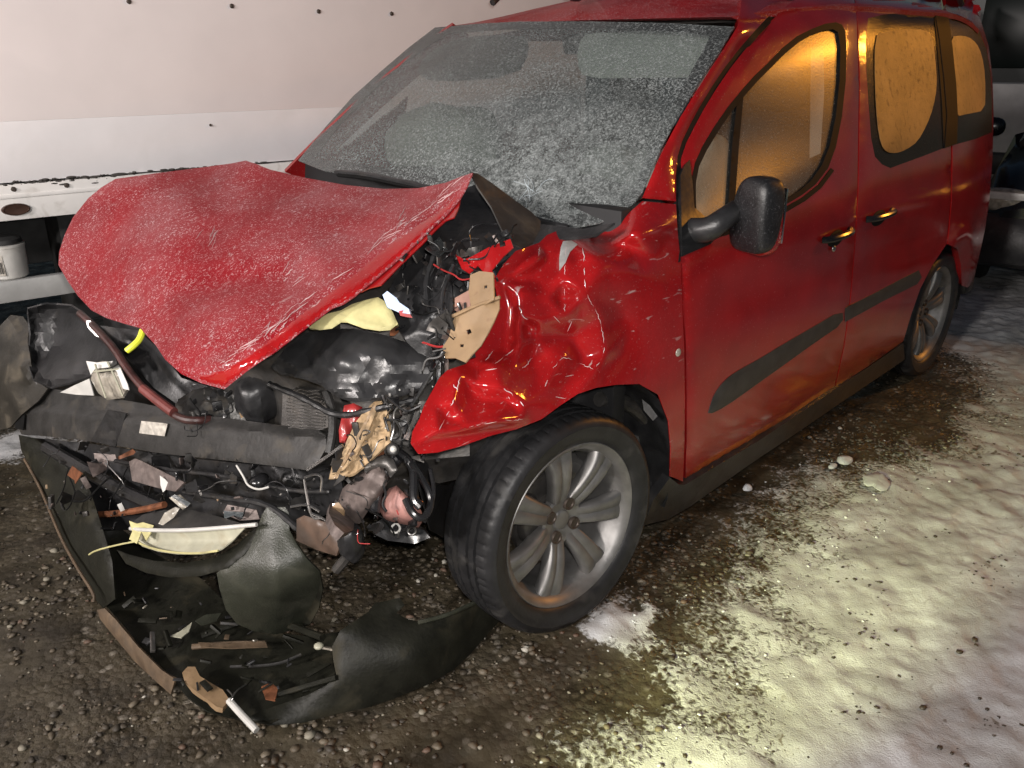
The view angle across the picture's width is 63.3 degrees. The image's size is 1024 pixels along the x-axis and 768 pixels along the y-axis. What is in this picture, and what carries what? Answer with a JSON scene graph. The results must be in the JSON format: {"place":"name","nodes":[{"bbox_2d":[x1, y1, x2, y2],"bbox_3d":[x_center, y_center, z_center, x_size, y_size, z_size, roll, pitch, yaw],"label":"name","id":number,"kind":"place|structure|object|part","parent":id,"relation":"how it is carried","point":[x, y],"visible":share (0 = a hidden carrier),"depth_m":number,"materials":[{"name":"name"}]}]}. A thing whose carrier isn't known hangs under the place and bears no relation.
{"place":"outdoors","nodes":[
{"label":"outdoors","id":0,"kind":"place"},
{"bbox_2d":[0,352,1004,767],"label":"gravel","id":1,"kind":"structure","parent":0,"point":[308,734],"depth_m":2.45,"materials":[{"name":"gravel"}]},
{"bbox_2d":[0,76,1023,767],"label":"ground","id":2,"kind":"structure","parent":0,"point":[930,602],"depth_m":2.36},
{"bbox_2d":[19,435,498,725],"bbox_3d":[-0.942,0.506,2.357,1.798,0.398,0.598,8,23,19],"label":"fallen bumper","id":3,"kind":"object","parent":2,"relation":"on","point":[375,654],"visible":0.92,"depth_m":2.23,"materials":[{"name":"plastic"}]},
{"bbox_2d":[171,623,191,637],"bbox_3d":[-0.903,0.683,2.295,0.032,0.005,0.071,13,25,30],"label":"shard","id":4,"kind":"object","parent":3,"relation":"on","point":[182,633],"visible":1,"depth_m":2.29,"materials":[{"name":"plastic"}]},
{"bbox_2d":[195,613,220,625],"bbox_3d":[-0.853,0.663,2.345,0.046,0.005,0.068,20,29,40],"label":"shard","id":5,"kind":"object","parent":3,"relation":"on","point":[206,619],"visible":1,"depth_m":2.34,"materials":[{"name":"grey plastic"}]},
{"bbox_2d":[182,667,259,732],"bbox_3d":[-0.718,0.775,2.071,0.294,0.048,0.091,11,25,27],"label":"broken bracket","id":6,"kind":"object","parent":3,"relation":"on","point":[216,698],"visible":0.95,"depth_m":2.05,"materials":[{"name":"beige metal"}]},
{"bbox_2d":[198,641,267,648],"bbox_3d":[-0.754,0.705,2.240,0.192,0.006,0.028,-1,22,-2],"label":"trim strip","id":7,"kind":"object","parent":3,"relation":"on","point":[257,644],"depth_m":2.24,"materials":[{"name":"black plastic"}]},
{"bbox_2d":[261,684,277,700],"bbox_3d":[-0.602,0.770,2.075,0.036,0.006,0.071,-11,24,-25],"label":"fragment","id":8,"kind":"object","parent":3,"relation":"on","point":[270,693],"visible":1,"depth_m":2.07,"materials":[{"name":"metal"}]},
{"bbox_2d":[217,507,323,633],"bbox_3d":[-0.629,0.527,2.168,0.244,0.423,0.151,-11,24,-25],"label":"splash shield","id":9,"kind":"object","parent":3,"relation":"on","point":[270,581],"visible":0.98,"depth_m":2.13,"materials":[{"name":"grey plastic"}]},
{"bbox_2d":[0,0,585,317],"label":"box trailer","id":10,"kind":"object","parent":2,"relation":"on","point":[96,95],"visible":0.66,"depth_m":3.55,"materials":[{"name":"metal"}]},
{"bbox_2d":[0,234,28,279],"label":"plastic canister","id":11,"kind":"object","parent":10,"relation":"on","point":[13,260],"visible":1,"depth_m":3.34,"materials":[{"name":"plastic"}]},
{"bbox_3d":[-0.310,-3.001,5.319,0.030,2.700,2.400,-16,26,-34],"label":"rear door panel","id":12,"kind":"part","parent":10,"relation":"part of","materials":[{"name":"grey"}]},
{"bbox_2d":[0,0,993,632],"bbox_3d":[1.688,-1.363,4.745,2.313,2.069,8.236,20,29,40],"label":"wrecked car","id":13,"kind":"object","parent":2,"relation":"on","point":[564,358],"visible":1,"depth_m":2.44,"materials":[{"name":"red metal"}]},
{"bbox_2d":[88,495,257,554],"bbox_3d":[-0.926,0.417,2.256,0.628,0.249,0.106,10,24,25],"label":"broken headlamp","id":14,"kind":"object","parent":13,"relation":"attached to","point":[175,530],"visible":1,"depth_m":2.21,"materials":[{"name":"plastic"}]},
{"bbox_3d":[1.026,-0.598,2.969,0.382,1.534,1.849,14,26,31],"label":"front door","id":15,"kind":"part","parent":13,"relation":"part of","materials":[{"name":"red paint"}]},
{"bbox_3d":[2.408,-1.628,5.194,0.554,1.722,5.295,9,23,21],"label":"sliding door","id":16,"kind":"part","parent":13,"relation":"part of","materials":[{"name":"red paint"}]},
{"bbox_2d":[743,484,751,490],"bbox_3d":[0.885,0.386,3.114,0.032,0.019,0.041,20,29,40],"label":"snow lump","id":17,"kind":"object","parent":2,"relation":"on","point":[747,487],"visible":1,"depth_m":3.10,"materials":[{"name":"white snow"}]},
{"bbox_2d":[540,356,1020,767],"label":"snow crumbs","id":18,"kind":"object","parent":2,"relation":"on","point":[680,726],"visible":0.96,"depth_m":2.52,"materials":[{"name":"white snow"}]},
{"bbox_2d":[616,443,1023,766],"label":"grit","id":19,"kind":"object","parent":2,"relation":"on","point":[924,707],"visible":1,"depth_m":2.28,"materials":[{"name":"brown gravel"}]},
{"bbox_2d":[828,463,836,468],"bbox_3d":[1.266,0.322,3.277,0.026,0.013,0.046,20,29,40],"label":"snow lump","id":20,"kind":"object","parent":2,"relation":"on","point":[832,466],"visible":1,"depth_m":3.27,"materials":[{"name":"white snow"}]},
{"bbox_2d":[661,482,1018,757],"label":"dirt clods","id":21,"kind":"object","parent":2,"relation":"on","point":[846,644],"visible":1,"depth_m":2.36,"materials":[{"name":"brown soil"}]},
{"bbox_2d":[837,455,852,464],"bbox_3d":[1.330,0.300,3.320,0.054,0.021,0.066,20,29,40],"label":"snow lump","id":22,"kind":"object","parent":2,"relation":"on","point":[844,460],"visible":1,"depth_m":3.31,"materials":[{"name":"white snow"}]},
{"bbox_2d":[862,472,890,490],"bbox_3d":[1.393,0.365,3.164,0.110,0.016,0.148,20,29,40],"label":"snow lump","id":23,"kind":"object","parent":2,"relation":"on","point":[878,481],"visible":1,"depth_m":3.15,"materials":[{"name":"white snow"}]},
{"bbox_2d":[975,0,1023,176],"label":"white van","id":24,"kind":"object","parent":2,"relation":"on","point":[1002,21],"visible":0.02,"depth_m":8.33,"materials":[{"name":"paint"}]},
{"bbox_3d":[5.043,-3.486,8.177,0.760,0.700,0.040,13,25,30],"label":"window","id":25,"kind":"part","parent":24,"relation":"part of","materials":[{"name":"black glass"}]},
{"bbox_2d":[975,117,1023,277],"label":"dark parked car","id":26,"kind":"object","parent":2,"relation":"on","point":[1002,245],"visible":0.59,"depth_m":5.33,"materials":[{"name":"paint"}]}
]}

